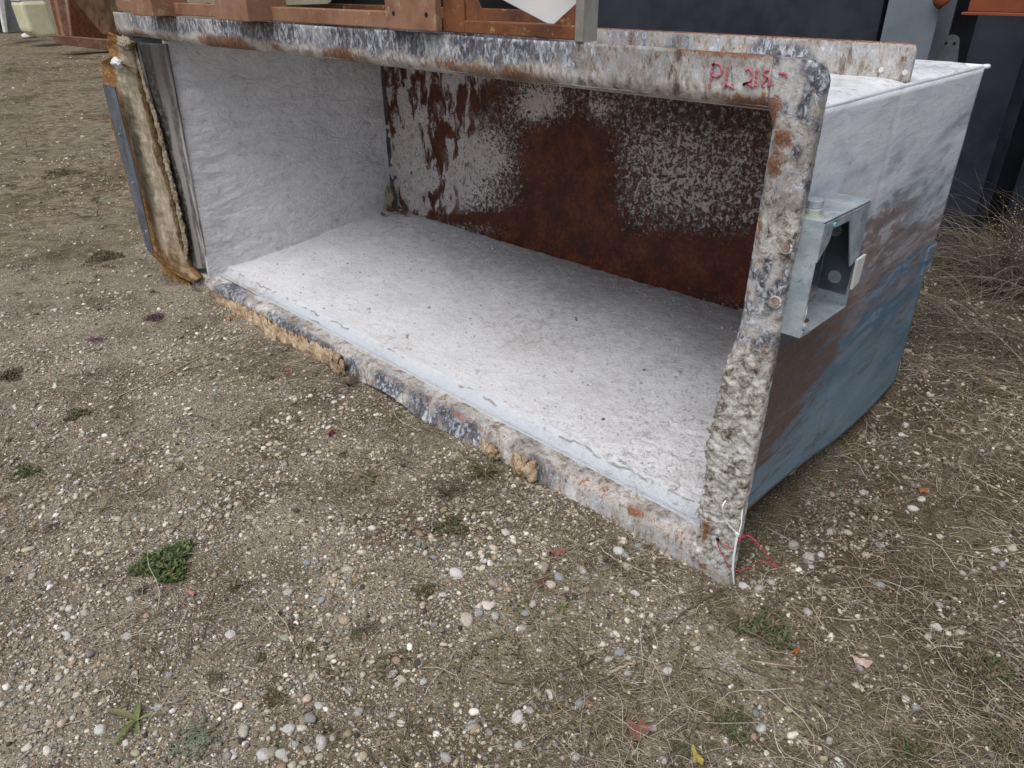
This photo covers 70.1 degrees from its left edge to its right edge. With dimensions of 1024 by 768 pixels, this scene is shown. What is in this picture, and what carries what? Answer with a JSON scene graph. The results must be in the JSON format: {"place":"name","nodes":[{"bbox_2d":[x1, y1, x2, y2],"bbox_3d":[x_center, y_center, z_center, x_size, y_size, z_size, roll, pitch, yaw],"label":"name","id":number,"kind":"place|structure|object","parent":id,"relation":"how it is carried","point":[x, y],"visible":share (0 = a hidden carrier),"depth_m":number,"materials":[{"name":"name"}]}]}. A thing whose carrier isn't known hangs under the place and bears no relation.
{"place":"outdoors","nodes":[
{"label":"outdoors","id":0,"kind":"place"},
{"bbox_2d":[0,0,1023,767],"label":"ground","id":1,"kind":"structure","parent":0,"point":[770,508],"depth_m":2.19,"materials":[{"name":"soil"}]},
{"bbox_2d":[0,366,22,381],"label":"weed","id":2,"kind":"object","parent":1,"relation":"on","point":[6,371],"visible":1,"depth_m":3.15,"materials":[{"name":"green plant"}]},
{"bbox_2d":[0,0,22,32],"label":"grey slab","id":3,"kind":"structure","parent":1,"relation":"on","point":[9,21],"depth_m":20.06,"materials":[{"name":"concrete"}]},
{"bbox_2d":[7,463,43,481],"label":"weed","id":4,"kind":"object","parent":1,"relation":"on","point":[19,473],"visible":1,"depth_m":2.53,"materials":[{"name":"green plant"}]},
{"bbox_2d":[10,0,55,37],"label":"cream tank","id":5,"kind":"object","parent":1,"relation":"on","point":[33,18],"visible":0.97,"depth_m":18.99,"materials":[{"name":"plastic"}]},
{"bbox_2d":[23,720,81,734],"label":"twig","id":6,"kind":"object","parent":1,"relation":"on","point":[48,727],"visible":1,"depth_m":1.67,"materials":[{"name":"wood"}]},
{"bbox_2d":[41,168,86,178],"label":"weed","id":7,"kind":"object","parent":1,"relation":"on","point":[62,170],"visible":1,"depth_m":6.50,"materials":[{"name":"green plant"}]},
{"bbox_2d":[62,407,95,421],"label":"weed","id":8,"kind":"object","parent":1,"relation":"on","point":[74,412],"visible":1,"depth_m":2.87,"materials":[{"name":"green plant"}]},
{"bbox_2d":[50,0,122,49],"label":"rusty cradle","id":9,"kind":"object","parent":1,"relation":"on","point":[82,25],"visible":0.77,"depth_m":17.17,"materials":[{"name":"metal"}]},
{"bbox_2d":[73,0,119,34],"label":"curled sheet","id":10,"kind":"object","parent":9,"relation":"in","point":[99,14],"visible":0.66,"depth_m":17.32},
{"bbox_2d":[94,724,106,735],"bbox_3d":[-0.943,0.792,1.672,0.027,0.020,0.032,-8,30,-14],"label":"stone","id":11,"kind":"object","parent":1,"relation":"on","point":[99,729],"visible":1,"depth_m":1.66,"materials":[{"name":"stone"}]},
{"bbox_2d":[84,490,117,518],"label":"dead weed","id":12,"kind":"object","parent":1,"relation":"on","point":[103,504],"visible":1,"depth_m":2.35,"materials":[{"name":"plant"}]},
{"bbox_2d":[84,248,124,262],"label":"weed","id":13,"kind":"object","parent":1,"relation":"on","point":[102,255],"visible":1,"depth_m":4.53,"materials":[{"name":"green plant"}]},
{"bbox_2d":[121,632,131,640],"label":"stone","id":14,"kind":"object","parent":1,"relation":"on","point":[125,636],"visible":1,"depth_m":1.91,"materials":[{"name":"stone"}]},
{"bbox_2d":[106,703,165,744],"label":"weed","id":15,"kind":"object","parent":1,"relation":"on","point":[134,717],"visible":1,"depth_m":1.69,"materials":[{"name":"green plant"}]},
{"bbox_2d":[141,312,164,321],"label":"weed","id":16,"kind":"object","parent":1,"relation":"on","point":[151,316],"visible":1,"depth_m":3.68,"materials":[{"name":"purple plant"}]},
{"bbox_2d":[125,538,196,586],"bbox_3d":[-1.034,0.522,2.138,0.183,0.034,0.195,-5,29,-9],"label":"weed","id":17,"kind":"object","parent":1,"relation":"on","point":[163,556],"visible":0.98,"depth_m":2.13,"materials":[{"name":"green plant"}]},
{"bbox_2d":[70,330,263,417],"bbox_3d":[-1.412,-0.105,3.288,0.062,0.013,1.174,19,34,31],"label":"twig","id":18,"kind":"object","parent":1,"relation":"on","point":[167,373],"visible":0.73,"depth_m":3.17,"materials":[{"name":"wood"}]},
{"bbox_2d":[163,712,229,767],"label":"weed","id":19,"kind":"object","parent":1,"relation":"on","point":[195,744],"visible":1,"depth_m":1.64,"materials":[{"name":"green plant"}]},
{"bbox_2d":[205,670,226,686],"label":"weed","id":20,"kind":"object","parent":1,"relation":"on","point":[212,677],"visible":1,"depth_m":1.79,"materials":[{"name":"green plant"}]},
{"bbox_2d":[225,630,237,638],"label":"stone","id":21,"kind":"object","parent":1,"relation":"on","point":[228,634],"visible":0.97,"depth_m":1.90,"materials":[{"name":"stone"}]},
{"bbox_2d":[227,577,244,593],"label":"weed","id":22,"kind":"object","parent":1,"relation":"on","point":[235,585],"visible":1,"depth_m":2.06,"materials":[{"name":"green plant"}]},
{"bbox_2d":[256,748,268,761],"bbox_3d":[-0.546,0.819,1.611,0.040,0.023,0.032,15,15,4],"label":"stone","id":23,"kind":"object","parent":1,"relation":"on","point":[261,754],"visible":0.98,"depth_m":1.60,"materials":[{"name":"stone"}]},
{"bbox_2d":[258,684,289,712],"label":"weed","id":24,"kind":"object","parent":1,"relation":"on","point":[273,696],"visible":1,"depth_m":1.73,"materials":[{"name":"green plant"}]},
{"bbox_2d":[275,748,287,759],"bbox_3d":[-0.510,0.817,1.612,0.030,0.015,0.024,21,37,17],"label":"stone","id":25,"kind":"object","parent":1,"relation":"on","point":[281,753],"visible":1,"depth_m":1.61,"materials":[{"name":"stone"}]},
{"bbox_2d":[282,588,293,595],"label":"stone","id":26,"kind":"object","parent":1,"relation":"on","point":[287,592],"visible":1,"depth_m":2.03,"materials":[{"name":"stone"}]},
{"bbox_2d":[280,723,295,734],"bbox_3d":[-0.510,0.788,1.665,0.036,0.018,0.028,-6,21,21],"label":"stone","id":27,"kind":"object","parent":1,"relation":"on","point":[287,729],"visible":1,"depth_m":1.66,"materials":[{"name":"stone"}]},
{"bbox_2d":[288,741,298,748],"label":"stone","id":28,"kind":"object","parent":1,"relation":"on","point":[293,744],"visible":1,"depth_m":1.62,"materials":[{"name":"stone"}]},
{"bbox_2d":[314,702,323,710],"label":"stone","id":29,"kind":"object","parent":1,"relation":"on","point":[319,705],"visible":1,"depth_m":1.72,"materials":[{"name":"stone"}]},
{"bbox_2d":[315,753,323,760],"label":"stone","id":30,"kind":"object","parent":1,"relation":"on","point":[319,756],"visible":1,"depth_m":1.60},
{"bbox_2d":[325,366,368,393],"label":"dead weed","id":31,"kind":"object","parent":1,"relation":"on","point":[350,382],"visible":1,"depth_m":3.07,"materials":[{"name":"plant"}]},
{"bbox_2d":[346,626,367,643],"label":"weed","id":32,"kind":"object","parent":1,"relation":"on","point":[360,632],"visible":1,"depth_m":1.90,"materials":[{"name":"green plant"}]},
{"bbox_2d":[359,470,381,484],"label":"weed","id":33,"kind":"object","parent":1,"relation":"on","point":[371,476],"visible":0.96,"depth_m":2.51,"materials":[{"name":"green plant"}]},
{"bbox_2d":[392,454,416,469],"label":"dead weed","id":34,"kind":"object","parent":1,"relation":"on","point":[403,465],"visible":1,"depth_m":2.56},
{"bbox_2d":[407,582,439,604],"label":"weed","id":35,"kind":"object","parent":1,"relation":"on","point":[423,586],"visible":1,"depth_m":2.04,"materials":[{"name":"green plant"}]},
{"bbox_2d":[440,752,450,762],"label":"stone","id":36,"kind":"object","parent":1,"relation":"on","point":[445,756],"visible":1,"depth_m":1.61,"materials":[{"name":"stone"}]},
{"bbox_2d":[423,465,470,511],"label":"dead weed","id":37,"kind":"object","parent":1,"relation":"on","point":[451,490],"visible":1,"depth_m":2.41,"materials":[{"name":"plant"}]},
{"bbox_2d":[430,513,468,535],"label":"weed","id":38,"kind":"object","parent":1,"relation":"on","point":[449,523],"visible":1,"depth_m":2.27,"materials":[{"name":"green plant"}]},
{"bbox_2d":[449,567,464,577],"bbox_3d":[-0.159,0.545,2.105,0.047,0.029,0.037,24,19,12],"label":"stone","id":39,"kind":"object","parent":1,"relation":"on","point":[455,572],"visible":1,"depth_m":2.10,"materials":[{"name":"stone"}]},
{"bbox_2d":[460,612,472,627],"bbox_3d":[-0.121,0.635,1.961,0.038,0.027,0.048,5,39,-25],"label":"stone","id":40,"kind":"object","parent":1,"relation":"on","point":[466,620],"visible":1,"depth_m":1.95,"materials":[{"name":"stone"}]},
{"bbox_2d":[466,720,477,729],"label":"stone","id":41,"kind":"object","parent":1,"relation":"on","point":[471,726],"visible":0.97,"depth_m":1.68,"materials":[{"name":"stone"}]},
{"bbox_2d":[463,453,504,481],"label":"weed","id":42,"kind":"object","parent":1,"relation":"on","point":[481,467],"visible":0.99,"depth_m":2.52,"materials":[{"name":"green plant"}]},
{"bbox_2d":[488,579,497,585],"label":"stone","id":43,"kind":"object","parent":1,"relation":"on","point":[492,582],"visible":1,"depth_m":2.07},
{"bbox_2d":[0,129,1017,764],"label":"moss","id":44,"kind":"object","parent":1,"relation":"on","point":[460,483],"visible":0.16,"depth_m":2.45,"materials":[{"name":"green plant"}]},
{"bbox_2d":[0,172,1023,767],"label":"ground cover","id":45,"kind":"object","parent":1,"relation":"on","point":[356,518],"visible":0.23,"depth_m":2.12,"materials":[{"name":"green plant"}]},
{"bbox_2d":[0,56,1023,767],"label":"dry straw","id":46,"kind":"object","parent":1,"relation":"on","point":[812,762],"visible":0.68,"depth_m":2.01,"materials":[{"name":"plant"}]},
{"bbox_2d":[512,709,522,723],"bbox_3d":[0.013,0.779,1.706,0.028,0.017,0.036,-12,38,7],"label":"stone","id":47,"kind":"object","parent":1,"relation":"on","point":[517,718],"visible":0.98,"depth_m":1.70,"materials":[{"name":"stone"}]},
{"bbox_2d":[514,740,522,749],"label":"stone","id":48,"kind":"object","parent":1,"relation":"on","point":[518,744],"visible":1,"depth_m":1.64,"materials":[{"name":"stone"}]},
{"bbox_2d":[518,624,527,631],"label":"stone","id":49,"kind":"object","parent":1,"relation":"on","point":[523,627],"visible":1,"depth_m":1.93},
{"bbox_2d":[535,575,550,591],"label":"weed","id":50,"kind":"object","parent":1,"relation":"on","point":[540,581],"visible":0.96,"depth_m":2.07,"materials":[{"name":"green plant"}]},
{"bbox_2d":[493,657,594,684],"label":"twig","id":51,"kind":"object","parent":1,"relation":"on","point":[503,681],"visible":0.97,"depth_m":1.79,"materials":[{"name":"wood"}]},
{"bbox_2d":[100,12,990,586],"bbox_3d":[-0.304,-0.787,3.230,3.778,1.486,1.429,25,38,38],"label":"steel trough","id":52,"kind":"object","parent":1,"relation":"on","point":[778,202],"visible":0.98,"depth_m":3.00,"materials":[{"name":"white metal"}]},
{"bbox_2d":[116,0,598,41],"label":"rusty rack","id":53,"kind":"object","parent":52,"relation":"on","point":[577,21],"visible":0.94,"depth_m":2.28,"materials":[{"name":"metal"}]},
{"bbox_2d":[207,0,330,4],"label":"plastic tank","id":54,"kind":"object","parent":53,"relation":"in","point":[295,2],"visible":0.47,"depth_m":3.09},
{"bbox_2d":[504,0,575,23],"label":"white sheet","id":55,"kind":"object","parent":53,"relation":"in","point":[550,11],"depth_m":1.93,"materials":[{"name":"paper"}]},
{"bbox_2d":[381,205,407,215],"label":"leaf litter","id":56,"kind":"object","parent":52,"relation":"in","point":[391,209],"visible":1,"depth_m":4.42,"materials":[{"name":"plant"}]},
{"bbox_2d":[251,216,737,496],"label":"paint flakes","id":57,"kind":"object","parent":52,"relation":"on","point":[672,487],"visible":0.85,"depth_m":2.76,"materials":[{"name":"paint"}]},
{"bbox_2d":[722,500,742,583],"bbox_3d":[0.581,0.424,1.961,0.062,0.253,0.053,2,29,4],"label":"cable tie","id":58,"kind":"object","parent":52,"relation":"attached to","point":[737,534],"visible":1,"depth_m":1.94,"materials":[{"name":"white plastic"}]},
{"bbox_2d":[717,535,778,570],"bbox_3d":[0.622,0.460,1.957,0.181,0.117,0.041,25,38,38],"label":"red cord","id":59,"kind":"object","parent":52,"relation":"hanging from","point":[752,538],"visible":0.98,"depth_m":1.94,"materials":[{"name":"plastic"}]},
{"bbox_2d":[545,581,555,588],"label":"stone","id":60,"kind":"object","parent":1,"relation":"on","point":[552,585],"visible":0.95,"depth_m":2.06,"materials":[{"name":"stone"}]},
{"bbox_2d":[548,548,565,556],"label":"leaf","id":61,"kind":"object","parent":1,"relation":"on","point":[561,552],"visible":0.98,"depth_m":2.16,"materials":[{"name":"plant"}]},
{"bbox_2d":[554,572,564,581],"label":"stone","id":62,"kind":"object","parent":1,"relation":"on","point":[559,576],"visible":0.98,"depth_m":2.08,"materials":[{"name":"stone"}]},
{"bbox_2d":[554,602,569,614],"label":"weed","id":63,"kind":"object","parent":1,"relation":"on","point":[563,606],"visible":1,"depth_m":1.99,"materials":[{"name":"green plant"}]},
{"bbox_2d":[570,752,579,760],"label":"stone","id":64,"kind":"object","parent":1,"relation":"on","point":[576,757],"visible":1,"depth_m":1.61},
{"bbox_2d":[596,545,618,567],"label":"dead weed","id":65,"kind":"object","parent":1,"relation":"on","point":[604,559],"visible":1,"depth_m":2.13,"materials":[{"name":"plant"}]},
{"bbox_2d":[613,546,623,555],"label":"stone","id":66,"kind":"object","parent":1,"relation":"on","point":[619,550],"visible":0.94,"depth_m":2.17,"materials":[{"name":"stone"}]},
{"bbox_2d":[614,648,624,655],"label":"stone","id":67,"kind":"object","parent":1,"relation":"on","point":[620,651],"visible":1,"depth_m":1.86,"materials":[{"name":"stone"}]},
{"bbox_2d":[607,660,640,674],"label":"twig","id":68,"kind":"object","parent":1,"relation":"on","point":[622,667],"visible":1,"depth_m":1.82,"materials":[{"name":"wood"}]},
{"bbox_2d":[600,545,665,577],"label":"twig","id":69,"kind":"object","parent":1,"relation":"on","point":[611,556],"visible":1,"depth_m":2.12,"materials":[{"name":"wood"}]},
{"bbox_2d":[622,718,653,739],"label":"leaf","id":70,"kind":"object","parent":1,"relation":"on","point":[641,726],"visible":1,"depth_m":1.66,"materials":[{"name":"plant"}]},
{"bbox_2d":[627,646,651,712],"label":"twig","id":71,"kind":"object","parent":1,"relation":"on","point":[645,666],"visible":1,"depth_m":1.79,"materials":[{"name":"wood"}]},
{"bbox_2d":[625,573,677,582],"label":"twig","id":72,"kind":"object","parent":1,"relation":"on","point":[644,578],"visible":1,"depth_m":2.08,"materials":[{"name":"wood"}]},
{"bbox_2d":[661,667,672,674],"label":"stone","id":73,"kind":"object","parent":1,"relation":"on","point":[670,669],"visible":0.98,"depth_m":1.81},
{"bbox_2d":[643,576,721,644],"bbox_3d":[0.464,0.616,1.962,0.065,0.023,0.313,23,36,35],"label":"twig","id":74,"kind":"object","parent":1,"relation":"on","point":[664,627],"visible":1,"depth_m":1.95,"materials":[{"name":"wood"}]},
{"bbox_2d":[670,738,697,767],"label":"weed","id":75,"kind":"object","parent":1,"relation":"on","point":[682,746],"visible":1,"depth_m":1.62,"materials":[{"name":"green plant"}]},
{"bbox_2d":[692,744,703,764],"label":"leaf","id":76,"kind":"object","parent":1,"relation":"on","point":[699,758],"visible":0.98,"depth_m":1.61,"materials":[{"name":"plant"}]},
{"bbox_2d":[703,705,752,746],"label":"weed","id":77,"kind":"object","parent":1,"relation":"on","point":[724,717],"visible":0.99,"depth_m":1.68,"materials":[{"name":"green plant"}]},
{"bbox_2d":[725,609,750,629],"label":"weed","id":78,"kind":"object","parent":1,"relation":"on","point":[737,618],"visible":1,"depth_m":1.95,"materials":[{"name":"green plant"}]},
{"bbox_2d":[738,582,750,589],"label":"stone","id":79,"kind":"object","parent":1,"relation":"on","point":[742,585],"visible":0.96,"depth_m":2.06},
{"bbox_2d":[488,0,1023,223],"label":"steel tank","id":80,"kind":"object","parent":1,"relation":"on","point":[848,19],"depth_m":4.40,"materials":[{"name":"metal"}]},
{"bbox_2d":[756,724,765,733],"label":"stone","id":81,"kind":"object","parent":1,"relation":"on","point":[762,728],"visible":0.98,"depth_m":1.68,"materials":[{"name":"stone"}]},
{"bbox_2d":[733,606,794,654],"bbox_3d":[0.674,0.647,1.911,0.165,0.031,0.144,-15,32,-24],"label":"weed","id":82,"kind":"object","parent":1,"relation":"on","point":[758,620],"visible":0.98,"depth_m":1.92,"materials":[{"name":"green plant"}]},
{"bbox_2d":[750,600,821,666],"bbox_3d":[0.759,0.666,1.890,0.323,0.009,0.106,-21,35,-33],"label":"twig","id":83,"kind":"object","parent":1,"relation":"on","point":[790,665],"visible":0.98,"depth_m":1.83,"materials":[{"name":"wood"}]},
{"bbox_2d":[788,540,798,549],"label":"stone","id":84,"kind":"object","parent":1,"relation":"on","point":[793,544],"visible":0.98,"depth_m":2.19,"materials":[{"name":"stone"}]},
{"bbox_2d":[741,664,859,693],"bbox_3d":[0.711,0.719,1.790,0.284,0.021,0.052,3,29,6],"label":"twig","id":85,"kind":"object","parent":1,"relation":"on","point":[755,671],"visible":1,"depth_m":1.78,"materials":[{"name":"wood"}]},
{"bbox_2d":[759,556,851,610],"bbox_3d":[0.798,0.562,2.063,0.308,0.025,0.108,-11,31,-18],"label":"twig","id":86,"kind":"object","parent":1,"relation":"on","point":[780,599],"visible":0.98,"depth_m":2.06,"materials":[{"name":"wood"}]},
{"bbox_2d":[802,552,814,564],"bbox_3d":[0.877,0.517,2.159,0.037,0.027,0.045,8,43,17],"label":"stone","id":87,"kind":"object","parent":1,"relation":"on","point":[805,555],"visible":0.95,"depth_m":2.15,"materials":[{"name":"stone"}]},
{"bbox_2d":[848,655,872,667],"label":"leaf","id":88,"kind":"object","parent":1,"relation":"on","point":[864,662],"visible":1,"depth_m":1.82,"materials":[{"name":"plant"}]},
{"bbox_2d":[778,649,943,673],"bbox_3d":[0.870,0.692,1.829,0.409,0.029,0.061,1,29,2],"label":"twig","id":89,"kind":"object","parent":1,"relation":"on","point":[836,668],"visible":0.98,"depth_m":1.82,"materials":[{"name":"wood"}]},
{"bbox_2d":[857,502,876,515],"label":"weed","id":90,"kind":"object","parent":1,"relation":"on","point":[868,508],"visible":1,"depth_m":2.34,"materials":[{"name":"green plant"}]},
{"bbox_2d":[874,468,896,485],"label":"weed","id":91,"kind":"object","parent":1,"relation":"on","point":[880,469],"visible":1,"depth_m":2.46,"materials":[{"name":"green plant"}]},
{"bbox_2d":[880,727,937,767],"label":"weed","id":92,"kind":"object","parent":1,"relation":"on","point":[909,742],"visible":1,"depth_m":1.62,"materials":[{"name":"green plant"}]},
{"bbox_2d":[907,505,919,511],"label":"stone","id":93,"kind":"object","parent":1,"relation":"on","point":[913,508],"visible":1,"depth_m":2.33,"materials":[{"name":"stone"}]},
{"bbox_2d":[880,0,957,59],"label":"steel column","id":94,"kind":"structure","parent":1,"relation":"on","point":[924,26],"depth_m":3.76,"materials":[{"name":"metal"}]},
{"bbox_2d":[933,0,950,8],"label":"rusty clamp","id":95,"kind":"object","parent":94,"relation":"hanging from","point":[938,4],"visible":1,"depth_m":3.58,"materials":[{"name":"metal"}]},
{"bbox_2d":[915,571,947,591],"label":"weed","id":96,"kind":"object","parent":1,"relation":"on","point":[933,580],"visible":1,"depth_m":2.08,"materials":[{"name":"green plant"}]},
{"bbox_2d":[929,621,942,631],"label":"stone","id":97,"kind":"object","parent":1,"relation":"on","point":[933,625],"visible":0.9,"depth_m":1.92,"materials":[{"name":"stone"}]},
{"bbox_2d":[947,463,967,521],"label":"twig","id":98,"kind":"object","parent":1,"relation":"on","point":[951,476],"visible":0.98,"depth_m":2.36,"materials":[{"name":"wood"}]},
{"bbox_2d":[900,265,1023,417],"bbox_3d":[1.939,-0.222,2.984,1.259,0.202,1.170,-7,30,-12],"label":"dead grass","id":99,"kind":"structure","parent":1,"relation":"on","point":[983,333],"depth_m":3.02,"materials":[{"name":"plant"}]},
{"bbox_2d":[922,169,1023,331],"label":"dead grass","id":100,"kind":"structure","parent":1,"relation":"on","point":[1008,279],"depth_m":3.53,"materials":[{"name":"plant"}]},
{"bbox_2d":[935,15,1023,252],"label":"steel column","id":101,"kind":"structure","parent":1,"relation":"on","point":[997,44],"depth_m":3.80,"materials":[{"name":"metal"}]},
{"bbox_2d":[958,642,1023,687],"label":"weed","id":102,"kind":"object","parent":1,"relation":"on","point":[990,665],"visible":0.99,"depth_m":1.81,"materials":[{"name":"green plant"}]},
{"bbox_2d":[981,723,1023,763],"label":"weed","id":103,"kind":"object","parent":1,"relation":"on","point":[1014,737],"visible":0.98,"depth_m":1.63,"materials":[{"name":"green plant"}]},
{"bbox_2d":[987,196,1023,295],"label":"tall weed","id":104,"kind":"object","parent":1,"relation":"on","point":[1006,253],"visible":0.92,"depth_m":3.45,"materials":[{"name":"plant"}]},
{"bbox_2d":[994,632,1023,706],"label":"twig","id":105,"kind":"object","parent":1,"relation":"on","point":[1001,654],"visible":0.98,"depth_m":1.79,"materials":[{"name":"wood"}]},
{"bbox_2d":[998,159,1023,241],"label":"frame post","id":106,"kind":"object","parent":1,"relation":"on","point":[1019,184],"depth_m":4.20,"materials":[{"name":"metal"}]},
{"bbox_2d":[1006,544,1017,552],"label":"stone","id":107,"kind":"object","parent":1,"relation":"on","point":[1011,548],"visible":1,"depth_m":2.17,"materials":[{"name":"stone"}]},
{"bbox_2d":[1007,186,1023,274],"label":"tall weed","id":108,"kind":"object","parent":1,"relation":"on","point":[1019,223],"visible":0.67,"depth_m":3.68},
{"bbox_2d":[961,0,1023,15],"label":"red beam","id":109,"kind":"structure","parent":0,"point":[998,7],"depth_m":3.15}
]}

